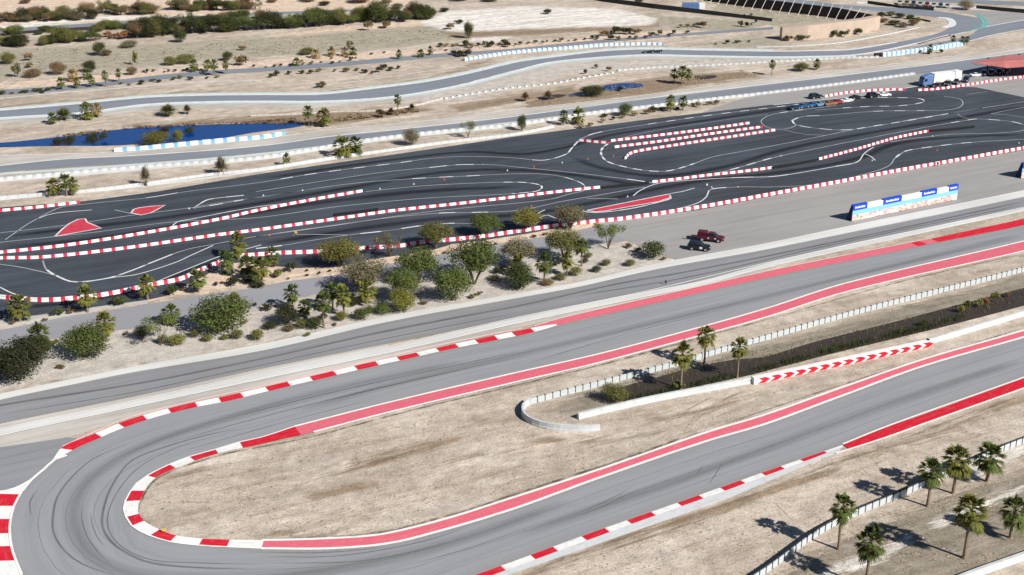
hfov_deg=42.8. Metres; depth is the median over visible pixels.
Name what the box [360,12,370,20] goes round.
tamarisk bush
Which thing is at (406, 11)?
tamarisk bush
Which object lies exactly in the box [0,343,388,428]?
verge
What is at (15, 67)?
shrub
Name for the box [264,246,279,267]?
palm tree
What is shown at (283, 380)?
pink line
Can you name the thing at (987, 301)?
shrub
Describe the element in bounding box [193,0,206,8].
desert shrub
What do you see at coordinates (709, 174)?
kart barrier
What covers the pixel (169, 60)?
bush
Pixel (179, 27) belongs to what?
tamarisk bush
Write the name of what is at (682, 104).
palm tree
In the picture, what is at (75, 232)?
island outline
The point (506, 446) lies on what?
desert ground
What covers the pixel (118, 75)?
palm tree
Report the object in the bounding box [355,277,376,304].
palm tree
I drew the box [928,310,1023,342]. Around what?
concrete barrier
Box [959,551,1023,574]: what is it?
concrete barrier
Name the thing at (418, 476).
stones
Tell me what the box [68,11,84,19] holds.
desert shrub
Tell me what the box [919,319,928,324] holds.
shrub
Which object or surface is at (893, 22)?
bush
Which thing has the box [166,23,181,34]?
tamarisk bush
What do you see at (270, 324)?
round shrub
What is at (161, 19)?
tamarisk bush
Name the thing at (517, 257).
palm tree
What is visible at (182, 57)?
bush
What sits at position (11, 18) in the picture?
desert shrub
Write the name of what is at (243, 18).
tamarisk bush
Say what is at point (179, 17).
tamarisk bush
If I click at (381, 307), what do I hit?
round shrub
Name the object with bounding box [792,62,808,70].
bush
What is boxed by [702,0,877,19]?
braced wall
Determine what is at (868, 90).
kart barrier
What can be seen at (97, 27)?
bush
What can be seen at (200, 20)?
tamarisk bush
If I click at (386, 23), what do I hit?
shrub
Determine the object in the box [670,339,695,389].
palm tree
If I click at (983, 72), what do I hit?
parked car
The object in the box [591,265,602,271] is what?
round shrub
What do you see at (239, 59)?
shrub
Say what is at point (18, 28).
desert bush
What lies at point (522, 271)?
bush
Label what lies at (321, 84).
shrub
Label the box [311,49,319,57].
palm tree
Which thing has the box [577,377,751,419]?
concrete barrier
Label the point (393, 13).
tamarisk bush
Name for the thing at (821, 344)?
dry grass
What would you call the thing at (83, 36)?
desert bush
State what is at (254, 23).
tamarisk bush
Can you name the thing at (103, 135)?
shrub
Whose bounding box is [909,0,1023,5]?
access road
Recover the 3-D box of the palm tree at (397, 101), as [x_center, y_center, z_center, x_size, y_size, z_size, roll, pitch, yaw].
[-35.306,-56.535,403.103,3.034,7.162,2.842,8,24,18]
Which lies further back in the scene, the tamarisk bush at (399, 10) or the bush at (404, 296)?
the tamarisk bush at (399, 10)
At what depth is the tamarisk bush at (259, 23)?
524.68 m
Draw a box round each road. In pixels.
[0,9,353,31]
[0,27,772,94]
[0,53,1023,171]
[0,197,1023,422]
[856,19,1023,56]
[857,2,994,10]
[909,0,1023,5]
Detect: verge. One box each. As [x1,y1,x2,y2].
[0,48,1023,165]
[0,57,704,123]
[0,95,755,181]
[0,127,555,200]
[0,269,762,446]
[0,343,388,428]
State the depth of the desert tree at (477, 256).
272.75 m
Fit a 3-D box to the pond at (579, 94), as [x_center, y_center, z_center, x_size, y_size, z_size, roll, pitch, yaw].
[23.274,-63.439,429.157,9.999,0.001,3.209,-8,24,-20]
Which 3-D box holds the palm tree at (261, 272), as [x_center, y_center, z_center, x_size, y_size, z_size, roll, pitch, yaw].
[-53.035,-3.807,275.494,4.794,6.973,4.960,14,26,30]
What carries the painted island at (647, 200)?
on the kart track at (37, 284)
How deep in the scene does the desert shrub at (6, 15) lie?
540.53 m
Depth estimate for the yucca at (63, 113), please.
398.97 m
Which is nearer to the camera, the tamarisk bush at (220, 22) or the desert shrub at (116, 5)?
the tamarisk bush at (220, 22)
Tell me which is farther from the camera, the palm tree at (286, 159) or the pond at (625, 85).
the pond at (625, 85)
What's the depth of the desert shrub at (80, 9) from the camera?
546.02 m
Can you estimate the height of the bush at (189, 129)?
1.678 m
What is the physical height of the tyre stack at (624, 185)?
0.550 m
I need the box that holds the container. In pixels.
[682,2,704,9]
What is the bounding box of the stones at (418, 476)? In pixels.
[155,374,832,535]
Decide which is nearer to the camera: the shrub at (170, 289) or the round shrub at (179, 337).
the round shrub at (179, 337)
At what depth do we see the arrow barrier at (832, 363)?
239.99 m
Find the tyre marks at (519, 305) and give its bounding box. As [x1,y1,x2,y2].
[62,211,981,395]
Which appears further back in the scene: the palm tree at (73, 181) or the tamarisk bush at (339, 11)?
the tamarisk bush at (339, 11)
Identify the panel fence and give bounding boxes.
[0,124,553,198]
[251,97,442,116]
[530,267,1023,403]
[751,437,1023,574]
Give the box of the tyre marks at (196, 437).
[31,328,646,564]
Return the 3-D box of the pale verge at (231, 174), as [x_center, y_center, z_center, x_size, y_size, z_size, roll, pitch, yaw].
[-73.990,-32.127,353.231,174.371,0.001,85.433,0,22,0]
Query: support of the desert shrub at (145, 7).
on the desert ground at (506, 446)
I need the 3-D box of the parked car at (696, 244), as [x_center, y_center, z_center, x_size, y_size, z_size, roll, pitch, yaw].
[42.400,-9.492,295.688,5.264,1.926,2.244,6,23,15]
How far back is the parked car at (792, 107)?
410.49 m
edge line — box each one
[0,5,1023,165]
[0,207,1022,434]
[8,240,1023,574]
[836,377,1023,453]
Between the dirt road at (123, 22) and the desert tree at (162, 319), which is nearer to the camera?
the desert tree at (162, 319)
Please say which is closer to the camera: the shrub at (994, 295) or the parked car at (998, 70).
the shrub at (994, 295)
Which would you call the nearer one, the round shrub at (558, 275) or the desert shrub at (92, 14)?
the round shrub at (558, 275)
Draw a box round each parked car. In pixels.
[687,240,710,251]
[787,105,800,109]
[796,103,809,108]
[807,102,815,106]
[808,92,822,98]
[816,101,823,106]
[824,101,835,105]
[832,99,843,104]
[840,98,853,102]
[849,94,862,99]
[866,91,880,97]
[879,92,890,96]
[933,81,940,87]
[943,79,951,85]
[952,78,959,83]
[962,75,969,82]
[969,72,981,76]
[980,69,986,75]
[987,69,993,74]
[995,68,1001,74]
[1003,68,1009,73]
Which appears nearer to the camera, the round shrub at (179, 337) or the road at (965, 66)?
the round shrub at (179, 337)
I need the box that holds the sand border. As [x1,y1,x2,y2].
[0,300,147,328]
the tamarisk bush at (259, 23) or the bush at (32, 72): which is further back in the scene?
the tamarisk bush at (259, 23)
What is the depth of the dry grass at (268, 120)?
396.65 m
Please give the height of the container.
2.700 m
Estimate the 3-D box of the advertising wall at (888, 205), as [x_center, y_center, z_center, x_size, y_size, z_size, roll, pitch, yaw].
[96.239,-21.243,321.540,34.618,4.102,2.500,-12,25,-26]
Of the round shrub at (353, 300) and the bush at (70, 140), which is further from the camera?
the bush at (70, 140)
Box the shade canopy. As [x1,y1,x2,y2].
[971,55,1023,77]
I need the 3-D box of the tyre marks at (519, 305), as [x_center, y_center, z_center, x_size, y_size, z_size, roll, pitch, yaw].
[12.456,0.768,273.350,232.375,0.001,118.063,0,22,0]
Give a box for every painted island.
[57,219,98,235]
[132,205,163,214]
[590,194,669,211]
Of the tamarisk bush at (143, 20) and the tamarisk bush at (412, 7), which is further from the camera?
the tamarisk bush at (412, 7)
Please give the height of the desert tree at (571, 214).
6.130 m
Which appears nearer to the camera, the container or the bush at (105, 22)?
the bush at (105, 22)
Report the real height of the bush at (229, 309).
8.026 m
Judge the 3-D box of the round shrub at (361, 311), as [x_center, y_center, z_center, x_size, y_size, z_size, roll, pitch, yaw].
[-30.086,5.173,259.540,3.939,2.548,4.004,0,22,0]
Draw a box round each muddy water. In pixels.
[538,94,565,99]
[695,75,716,79]
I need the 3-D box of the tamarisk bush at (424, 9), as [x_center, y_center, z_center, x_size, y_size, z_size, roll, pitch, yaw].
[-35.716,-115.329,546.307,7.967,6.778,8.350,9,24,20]
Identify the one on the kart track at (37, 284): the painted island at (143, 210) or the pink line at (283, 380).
the painted island at (143, 210)
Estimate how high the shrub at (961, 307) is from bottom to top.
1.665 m
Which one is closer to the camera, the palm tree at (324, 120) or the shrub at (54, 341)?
the shrub at (54, 341)
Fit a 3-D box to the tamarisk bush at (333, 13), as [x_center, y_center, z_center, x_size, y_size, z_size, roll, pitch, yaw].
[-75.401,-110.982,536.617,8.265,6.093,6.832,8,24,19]
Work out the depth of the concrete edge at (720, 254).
271.13 m
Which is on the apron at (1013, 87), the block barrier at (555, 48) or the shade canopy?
the shade canopy
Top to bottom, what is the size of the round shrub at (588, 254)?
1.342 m
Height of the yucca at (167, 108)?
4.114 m
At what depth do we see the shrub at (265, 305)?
263.30 m
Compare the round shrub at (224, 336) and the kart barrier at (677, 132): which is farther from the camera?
the kart barrier at (677, 132)
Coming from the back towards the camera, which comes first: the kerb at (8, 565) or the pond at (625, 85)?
the pond at (625, 85)
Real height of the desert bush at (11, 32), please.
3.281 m
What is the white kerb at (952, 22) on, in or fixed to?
on the track at (964, 23)
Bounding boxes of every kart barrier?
[0,186,599,258]
[0,189,362,253]
[0,201,79,211]
[0,260,222,301]
[240,251,274,256]
[275,146,1023,254]
[579,139,608,143]
[610,122,749,141]
[614,125,762,147]
[624,129,774,158]
[652,166,771,182]
[818,130,928,159]
[824,88,904,96]
[918,75,1023,90]
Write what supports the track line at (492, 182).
on the kart track at (37, 284)
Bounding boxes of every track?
[0,0,981,116]
[0,86,1023,318]
[11,225,1023,574]
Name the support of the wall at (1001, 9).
on the desert ground at (506, 446)
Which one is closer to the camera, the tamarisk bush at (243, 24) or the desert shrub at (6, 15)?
the tamarisk bush at (243, 24)
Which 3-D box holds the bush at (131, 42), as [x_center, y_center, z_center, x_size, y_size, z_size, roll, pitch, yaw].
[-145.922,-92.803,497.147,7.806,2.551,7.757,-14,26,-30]
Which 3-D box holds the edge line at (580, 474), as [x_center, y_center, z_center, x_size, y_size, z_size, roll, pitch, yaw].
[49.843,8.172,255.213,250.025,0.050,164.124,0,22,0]
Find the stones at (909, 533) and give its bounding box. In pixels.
[785,455,1023,574]
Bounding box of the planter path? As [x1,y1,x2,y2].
[0,225,625,347]
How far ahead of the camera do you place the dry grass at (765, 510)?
188.98 m
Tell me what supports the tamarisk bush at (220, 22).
on the desert ground at (506, 446)
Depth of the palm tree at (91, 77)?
437.55 m
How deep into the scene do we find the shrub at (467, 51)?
481.26 m
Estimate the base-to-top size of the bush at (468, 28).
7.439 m
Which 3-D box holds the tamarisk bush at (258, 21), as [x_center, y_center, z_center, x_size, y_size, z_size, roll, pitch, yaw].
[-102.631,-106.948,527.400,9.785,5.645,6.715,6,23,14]
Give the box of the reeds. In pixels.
[623,313,967,399]
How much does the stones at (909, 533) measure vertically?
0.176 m
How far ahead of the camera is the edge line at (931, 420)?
221.84 m
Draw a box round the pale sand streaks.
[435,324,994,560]
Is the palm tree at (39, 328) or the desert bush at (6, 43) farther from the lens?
the desert bush at (6, 43)
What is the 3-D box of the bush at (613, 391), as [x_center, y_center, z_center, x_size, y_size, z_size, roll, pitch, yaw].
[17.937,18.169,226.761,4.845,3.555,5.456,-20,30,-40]
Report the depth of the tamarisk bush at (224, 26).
521.39 m
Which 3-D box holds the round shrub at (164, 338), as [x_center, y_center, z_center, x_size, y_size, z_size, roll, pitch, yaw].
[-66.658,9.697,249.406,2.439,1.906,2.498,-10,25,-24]
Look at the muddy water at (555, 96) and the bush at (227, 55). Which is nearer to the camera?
the muddy water at (555, 96)
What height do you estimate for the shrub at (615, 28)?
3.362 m
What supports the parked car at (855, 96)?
on the kart track at (37, 284)
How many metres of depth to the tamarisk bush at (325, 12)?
532.15 m
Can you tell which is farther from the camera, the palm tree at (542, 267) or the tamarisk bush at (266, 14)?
the tamarisk bush at (266, 14)
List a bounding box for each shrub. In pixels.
[0,13,7,22]
[2,11,11,20]
[5,14,15,20]
[10,62,20,76]
[13,6,31,20]
[17,14,33,20]
[23,53,32,58]
[27,5,43,19]
[32,11,42,20]
[33,5,49,18]
[41,13,51,21]
[48,10,59,20]
[49,339,58,344]
[50,307,65,314]
[52,14,64,20]
[53,5,73,17]
[60,8,74,18]
[67,307,75,312]
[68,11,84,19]
[72,6,93,18]
[77,2,95,17]
[86,9,98,18]
[95,6,102,13]
[96,0,112,11]
[99,132,106,137]
[101,2,114,12]
[108,3,118,13]
[108,3,119,14]
[110,296,126,305]
[115,6,127,14]
[117,30,128,36]
[126,7,139,13]
[132,51,137,62]
[133,0,151,13]
[136,0,153,14]
[146,3,160,13]
[156,334,168,342]
[164,285,177,294]
[165,0,175,9]
[167,332,187,344]
[170,0,183,9]
[172,0,189,9]
[178,3,186,9]
[188,328,201,336]
[191,2,202,10]
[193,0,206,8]
[202,4,211,9]
[202,333,212,341]
[209,0,222,9]
[214,0,229,9]
[221,2,230,10]
[221,334,229,338]
[225,0,241,9]
[226,276,238,285]
[229,329,243,338]
[234,55,248,64]
[240,0,249,8]
[240,278,251,282]
[245,1,254,9]
[250,280,264,287]
[250,328,263,339]
[253,1,262,7]
[262,303,271,310]
[262,320,278,328]
[273,268,281,277]
[282,324,294,331]
[284,261,296,269]
[295,318,306,328]
[305,315,323,328]
[315,81,325,87]
[335,310,347,319]
[344,295,361,305]
[346,41,353,47]
[351,306,370,319]
[363,20,373,30]
[364,304,374,312]
[374,302,392,313]
[381,20,390,27]
[445,22,454,28]
[456,50,463,56]
[463,49,471,54]
[488,274,500,279]
[493,264,509,272]
[540,278,555,285]
[554,273,566,279]
[569,265,581,275]
[584,252,592,257]
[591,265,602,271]
[601,258,611,264]
[612,25,619,31]
[619,27,626,33]
[624,258,635,265]
[641,240,666,258]
[648,105,657,111]
[670,380,685,387]
[795,34,805,39]
[839,30,848,36]
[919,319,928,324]
[956,305,966,311]
[962,300,973,307]
[974,298,984,306]
[983,297,989,304]
[991,291,999,301]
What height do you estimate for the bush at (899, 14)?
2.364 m
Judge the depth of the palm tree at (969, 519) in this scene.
179.89 m
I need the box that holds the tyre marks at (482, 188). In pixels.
[36,110,998,305]
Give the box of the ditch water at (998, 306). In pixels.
[620,288,1023,401]
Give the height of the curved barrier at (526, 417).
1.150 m
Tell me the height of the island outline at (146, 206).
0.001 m
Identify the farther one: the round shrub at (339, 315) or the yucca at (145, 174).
the yucca at (145, 174)
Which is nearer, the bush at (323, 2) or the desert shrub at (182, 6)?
the desert shrub at (182, 6)
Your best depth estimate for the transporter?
439.94 m
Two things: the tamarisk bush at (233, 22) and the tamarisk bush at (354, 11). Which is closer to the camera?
the tamarisk bush at (233, 22)
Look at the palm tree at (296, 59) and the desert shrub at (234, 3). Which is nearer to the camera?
the palm tree at (296, 59)
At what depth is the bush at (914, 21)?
535.73 m
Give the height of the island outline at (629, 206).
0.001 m
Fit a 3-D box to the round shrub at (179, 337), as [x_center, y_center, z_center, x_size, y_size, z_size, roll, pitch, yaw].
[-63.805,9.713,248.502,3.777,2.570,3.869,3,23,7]
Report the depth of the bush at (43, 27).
524.14 m
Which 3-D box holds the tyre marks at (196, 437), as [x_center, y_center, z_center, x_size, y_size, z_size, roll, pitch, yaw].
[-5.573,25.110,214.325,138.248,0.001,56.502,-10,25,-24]
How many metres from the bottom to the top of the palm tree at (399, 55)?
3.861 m
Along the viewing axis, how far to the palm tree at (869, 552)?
174.08 m
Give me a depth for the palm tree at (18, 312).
257.16 m
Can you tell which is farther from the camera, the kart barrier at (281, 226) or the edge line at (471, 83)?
the edge line at (471, 83)
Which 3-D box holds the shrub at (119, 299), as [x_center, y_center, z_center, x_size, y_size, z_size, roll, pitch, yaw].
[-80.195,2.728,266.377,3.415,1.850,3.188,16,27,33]
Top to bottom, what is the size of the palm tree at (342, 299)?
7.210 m
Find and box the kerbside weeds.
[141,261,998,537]
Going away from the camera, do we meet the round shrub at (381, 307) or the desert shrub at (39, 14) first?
the round shrub at (381, 307)
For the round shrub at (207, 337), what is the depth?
249.76 m
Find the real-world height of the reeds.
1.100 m
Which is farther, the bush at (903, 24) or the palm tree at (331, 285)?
the bush at (903, 24)
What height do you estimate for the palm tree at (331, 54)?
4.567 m
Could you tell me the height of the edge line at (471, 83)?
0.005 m
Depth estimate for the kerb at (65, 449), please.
232.36 m
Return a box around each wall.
[597,0,771,21]
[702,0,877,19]
[779,15,880,39]
[846,183,958,220]
[867,1,933,9]
[976,5,1023,12]
[1015,162,1023,178]
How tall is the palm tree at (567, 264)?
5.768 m
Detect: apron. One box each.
[600,150,1023,259]
[702,70,1023,112]
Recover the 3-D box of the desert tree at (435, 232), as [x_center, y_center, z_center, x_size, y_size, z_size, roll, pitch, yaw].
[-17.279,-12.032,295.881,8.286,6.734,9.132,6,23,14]
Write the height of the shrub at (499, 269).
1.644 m
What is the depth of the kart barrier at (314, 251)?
319.16 m
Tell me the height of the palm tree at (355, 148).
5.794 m
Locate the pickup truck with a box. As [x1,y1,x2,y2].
[686,229,724,242]
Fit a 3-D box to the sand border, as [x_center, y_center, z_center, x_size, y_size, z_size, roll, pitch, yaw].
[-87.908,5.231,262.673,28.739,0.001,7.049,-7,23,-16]
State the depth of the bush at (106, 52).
482.54 m
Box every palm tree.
[6,293,32,321]
[27,321,51,349]
[45,177,58,195]
[46,111,57,123]
[56,76,64,89]
[56,173,72,195]
[67,67,78,81]
[67,176,78,194]
[72,77,80,87]
[76,282,98,312]
[79,102,95,119]
[81,68,90,79]
[86,74,95,86]
[90,101,102,116]
[94,311,116,341]
[101,70,108,86]
[114,68,121,81]
[136,272,157,299]
[161,302,181,324]
[187,268,206,292]
[188,58,197,71]
[202,59,211,71]
[209,59,217,75]
[218,248,235,274]
[222,60,228,73]
[226,292,238,300]
[229,230,246,259]
[237,254,259,277]
[250,255,272,282]
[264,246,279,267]
[282,283,300,305]
[283,152,290,163]
[292,57,300,65]
[297,299,311,316]
[302,105,313,125]
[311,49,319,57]
[312,289,332,327]
[316,107,331,126]
[323,281,339,308]
[328,46,335,56]
[332,135,351,157]
[334,283,351,316]
[341,46,349,56]
[349,46,356,54]
[349,136,363,154]
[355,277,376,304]
[394,94,401,115]
[395,49,401,58]
[415,49,423,57]
[427,45,433,54]
[507,254,523,274]
[534,250,553,279]
[559,110,568,124]
[560,250,574,275]
[571,106,585,123]
[573,237,589,266]
[664,94,675,111]
[669,68,678,82]
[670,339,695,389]
[677,66,688,84]
[677,95,687,110]
[684,68,692,83]
[695,325,716,366]
[729,335,748,378]
[768,59,775,75]
[813,59,820,69]
[829,491,858,549]
[854,522,886,574]
[917,456,946,507]
[926,44,933,53]
[942,443,974,493]
[952,492,989,559]
[970,441,1007,482]
[996,494,1023,538]
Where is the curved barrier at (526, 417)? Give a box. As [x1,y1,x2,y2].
[521,397,599,431]
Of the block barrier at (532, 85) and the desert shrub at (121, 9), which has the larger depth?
the desert shrub at (121, 9)
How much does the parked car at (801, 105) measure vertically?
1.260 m
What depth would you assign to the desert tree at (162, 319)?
247.46 m
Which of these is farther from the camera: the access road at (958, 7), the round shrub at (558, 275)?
the access road at (958, 7)
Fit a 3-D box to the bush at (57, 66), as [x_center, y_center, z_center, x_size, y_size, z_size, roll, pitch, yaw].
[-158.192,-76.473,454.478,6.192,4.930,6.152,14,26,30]
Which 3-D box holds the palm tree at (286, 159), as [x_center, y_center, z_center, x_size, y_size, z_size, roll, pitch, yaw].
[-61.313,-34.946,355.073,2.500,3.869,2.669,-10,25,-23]
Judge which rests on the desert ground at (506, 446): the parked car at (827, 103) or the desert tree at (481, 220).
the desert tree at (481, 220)
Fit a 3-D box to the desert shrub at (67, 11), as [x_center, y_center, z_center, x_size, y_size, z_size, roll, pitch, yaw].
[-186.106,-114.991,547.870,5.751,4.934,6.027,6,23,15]
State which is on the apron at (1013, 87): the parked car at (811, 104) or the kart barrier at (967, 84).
the kart barrier at (967, 84)
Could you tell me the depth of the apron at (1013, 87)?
436.61 m
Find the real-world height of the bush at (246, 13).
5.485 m
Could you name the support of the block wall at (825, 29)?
on the desert ground at (506, 446)
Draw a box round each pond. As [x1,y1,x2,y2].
[0,123,305,146]
[569,93,588,96]
[602,83,642,90]
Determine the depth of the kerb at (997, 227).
283.51 m
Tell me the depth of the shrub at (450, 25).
528.01 m
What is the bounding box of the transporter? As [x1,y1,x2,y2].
[919,69,961,86]
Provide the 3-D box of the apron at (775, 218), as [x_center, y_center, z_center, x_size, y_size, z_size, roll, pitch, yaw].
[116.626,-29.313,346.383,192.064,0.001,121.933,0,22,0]
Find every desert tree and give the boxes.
[140,311,172,344]
[313,236,362,265]
[335,255,388,290]
[369,232,402,256]
[384,265,421,291]
[393,245,440,282]
[416,219,454,247]
[441,237,502,284]
[460,121,475,136]
[468,212,504,233]
[497,236,537,261]
[511,207,543,228]
[543,227,587,259]
[552,203,588,228]
[592,223,625,248]
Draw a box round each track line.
[0,91,1023,281]
[0,97,1020,296]
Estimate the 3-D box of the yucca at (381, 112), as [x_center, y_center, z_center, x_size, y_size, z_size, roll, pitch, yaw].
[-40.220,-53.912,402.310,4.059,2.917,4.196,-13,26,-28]
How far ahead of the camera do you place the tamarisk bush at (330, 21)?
534.65 m
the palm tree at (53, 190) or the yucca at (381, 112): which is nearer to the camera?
the palm tree at (53, 190)
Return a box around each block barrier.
[0,72,914,180]
[114,131,285,151]
[443,71,613,98]
[463,42,663,60]
[617,56,878,70]
[756,27,918,47]
[881,41,964,56]
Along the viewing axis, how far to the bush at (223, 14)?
539.03 m
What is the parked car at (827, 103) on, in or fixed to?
on the kart track at (37, 284)
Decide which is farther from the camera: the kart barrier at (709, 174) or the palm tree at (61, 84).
the palm tree at (61, 84)
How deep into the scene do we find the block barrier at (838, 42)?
503.60 m
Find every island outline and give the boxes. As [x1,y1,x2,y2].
[55,218,100,236]
[131,205,164,214]
[587,194,670,211]
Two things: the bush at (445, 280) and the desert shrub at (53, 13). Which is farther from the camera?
the desert shrub at (53, 13)
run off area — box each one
[0,437,78,489]
[949,9,1023,25]
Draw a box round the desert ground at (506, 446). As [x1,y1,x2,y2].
[0,0,1023,574]
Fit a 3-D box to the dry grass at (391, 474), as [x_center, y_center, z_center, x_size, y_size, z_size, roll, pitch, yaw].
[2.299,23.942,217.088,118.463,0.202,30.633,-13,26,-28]
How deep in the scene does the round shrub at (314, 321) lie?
255.09 m
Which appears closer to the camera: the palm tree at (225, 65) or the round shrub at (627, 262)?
the round shrub at (627, 262)
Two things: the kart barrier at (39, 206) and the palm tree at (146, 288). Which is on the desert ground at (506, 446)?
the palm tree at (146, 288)
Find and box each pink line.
[63,328,521,445]
[534,240,919,325]
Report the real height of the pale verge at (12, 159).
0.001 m
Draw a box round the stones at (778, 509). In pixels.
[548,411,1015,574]
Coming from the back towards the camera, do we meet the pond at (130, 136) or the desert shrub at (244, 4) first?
the desert shrub at (244, 4)
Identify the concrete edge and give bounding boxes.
[0,190,1023,399]
[0,208,1023,435]
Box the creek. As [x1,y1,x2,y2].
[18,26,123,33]
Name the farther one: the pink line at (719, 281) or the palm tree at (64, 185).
the palm tree at (64, 185)
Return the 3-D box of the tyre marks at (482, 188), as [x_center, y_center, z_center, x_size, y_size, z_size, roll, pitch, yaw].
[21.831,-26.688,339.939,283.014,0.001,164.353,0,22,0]
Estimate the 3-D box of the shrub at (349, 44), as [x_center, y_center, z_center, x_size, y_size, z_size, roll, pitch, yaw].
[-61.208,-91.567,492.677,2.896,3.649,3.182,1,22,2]
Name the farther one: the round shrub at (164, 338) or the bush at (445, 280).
the bush at (445, 280)
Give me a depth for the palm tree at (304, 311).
260.31 m
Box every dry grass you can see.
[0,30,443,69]
[57,108,418,137]
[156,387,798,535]
[525,70,752,106]
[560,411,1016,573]
[615,288,1023,397]
[775,455,1022,574]
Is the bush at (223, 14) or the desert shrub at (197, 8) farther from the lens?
the desert shrub at (197, 8)
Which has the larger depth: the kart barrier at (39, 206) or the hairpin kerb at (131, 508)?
the kart barrier at (39, 206)
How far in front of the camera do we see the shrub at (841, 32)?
514.25 m
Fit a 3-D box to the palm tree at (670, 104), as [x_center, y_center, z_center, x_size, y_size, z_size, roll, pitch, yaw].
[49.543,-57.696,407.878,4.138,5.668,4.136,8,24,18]
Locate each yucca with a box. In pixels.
[52,107,74,119]
[139,165,150,185]
[157,103,176,115]
[182,104,190,113]
[212,154,229,171]
[377,109,386,117]
[387,108,394,114]
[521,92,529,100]
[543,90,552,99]
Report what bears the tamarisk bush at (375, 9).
on the desert ground at (506, 446)
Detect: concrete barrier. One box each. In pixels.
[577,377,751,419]
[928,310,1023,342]
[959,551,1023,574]
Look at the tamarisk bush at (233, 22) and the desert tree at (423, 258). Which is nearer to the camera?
the desert tree at (423, 258)
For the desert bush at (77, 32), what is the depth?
505.65 m
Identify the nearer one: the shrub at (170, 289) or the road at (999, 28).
the shrub at (170, 289)
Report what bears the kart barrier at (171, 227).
on the kart track at (37, 284)
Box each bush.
[0,26,12,35]
[0,51,16,63]
[0,334,50,382]
[2,33,26,40]
[2,40,11,46]
[3,28,17,34]
[8,24,23,33]
[8,34,30,46]
[19,332,51,359]
[22,68,41,76]
[36,25,49,30]
[37,35,48,45]
[43,35,56,43]
[45,25,62,42]
[49,61,66,74]
[52,137,62,145]
[55,319,111,360]
[56,26,72,42]
[61,136,75,144]
[62,35,74,42]
[71,30,84,40]
[75,33,86,41]
[80,59,96,71]
[84,133,98,143]
[85,30,96,41]
[87,31,101,40]
[88,23,104,31]
[91,41,105,54]
[96,18,111,28]
[101,50,112,54]
[108,19,120,28]
[119,40,138,46]
[123,22,139,35]
[126,21,144,37]
[126,66,136,74]
[131,324,148,338]
[133,16,155,37]
[139,17,161,37]
[139,130,169,144]
[150,13,171,33]
[158,127,169,132]
[161,16,179,33]
[163,56,177,64]
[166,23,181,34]
[171,129,182,141]
[172,25,185,31]
[173,29,186,41]
[174,53,195,63]
[175,10,192,32]
[181,16,200,33]
[183,127,193,132]
[185,290,252,333]
[189,15,206,32]
[200,23,210,33]
[201,13,218,31]
[208,17,221,31]
[211,14,228,31]
[217,11,228,17]
[217,21,234,31]
[219,16,241,31]
[221,51,232,60]
[224,10,241,18]
[233,8,249,17]
[237,15,250,28]
[241,20,253,29]
[245,16,266,29]
[246,19,257,29]
[249,15,263,27]
[253,9,264,16]
[256,19,270,28]
[257,8,283,28]
[267,11,284,28]
[272,20,286,27]
[273,301,300,323]
[282,16,296,27]
[286,16,304,27]
[295,10,313,26]
[297,47,314,54]
[301,6,321,24]
[303,9,328,26]
[311,7,332,25]
[318,0,329,5]
[323,12,332,24]
[325,11,335,24]
[331,15,342,24]
[333,7,345,23]
[335,13,352,24]
[349,7,362,20]
[349,15,359,22]
[356,5,368,20]
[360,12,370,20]
[365,0,390,21]
[373,12,387,21]
[386,8,401,20]
[388,287,416,311]
[391,3,402,7]
[392,6,404,19]
[397,12,410,20]
[401,8,414,19]
[401,128,420,144]
[403,0,423,17]
[411,9,421,18]
[413,8,428,18]
[418,5,436,19]
[432,263,474,300]
[464,20,473,37]
[502,260,534,289]
[517,114,526,129]
[579,84,606,95]
[598,382,630,401]
[618,103,632,114]
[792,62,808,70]
[886,11,895,15]
[888,20,900,24]
[894,12,905,17]
[897,21,909,27]
[907,19,917,24]
[957,0,973,9]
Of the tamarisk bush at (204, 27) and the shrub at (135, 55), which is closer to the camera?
the shrub at (135, 55)
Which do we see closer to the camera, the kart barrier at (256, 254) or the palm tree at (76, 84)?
the kart barrier at (256, 254)
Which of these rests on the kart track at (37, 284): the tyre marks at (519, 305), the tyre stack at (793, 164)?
the tyre stack at (793, 164)
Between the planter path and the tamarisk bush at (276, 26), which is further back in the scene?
the tamarisk bush at (276, 26)
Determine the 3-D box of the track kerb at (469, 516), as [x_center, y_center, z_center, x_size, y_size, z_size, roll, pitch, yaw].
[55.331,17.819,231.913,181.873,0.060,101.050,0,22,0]
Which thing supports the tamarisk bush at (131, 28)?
on the desert ground at (506, 446)
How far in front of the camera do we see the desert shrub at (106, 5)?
558.71 m
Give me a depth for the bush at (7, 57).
469.33 m
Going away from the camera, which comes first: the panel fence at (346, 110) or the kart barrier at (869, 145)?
the kart barrier at (869, 145)
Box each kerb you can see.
[0,480,28,491]
[0,491,19,574]
[52,324,555,460]
[125,427,299,547]
[262,331,1023,547]
[295,242,1023,434]
[322,17,955,93]
[477,445,842,574]
[533,219,1023,327]
[844,378,1023,447]
[966,14,987,31]
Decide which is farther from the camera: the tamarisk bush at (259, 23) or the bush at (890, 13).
the bush at (890, 13)
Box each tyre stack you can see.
[601,181,648,188]
[771,159,816,168]
[930,125,974,131]
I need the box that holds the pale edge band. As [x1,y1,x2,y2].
[0,47,851,174]
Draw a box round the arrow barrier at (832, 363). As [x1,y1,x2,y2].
[751,338,932,384]
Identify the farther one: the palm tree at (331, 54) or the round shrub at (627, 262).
the palm tree at (331, 54)

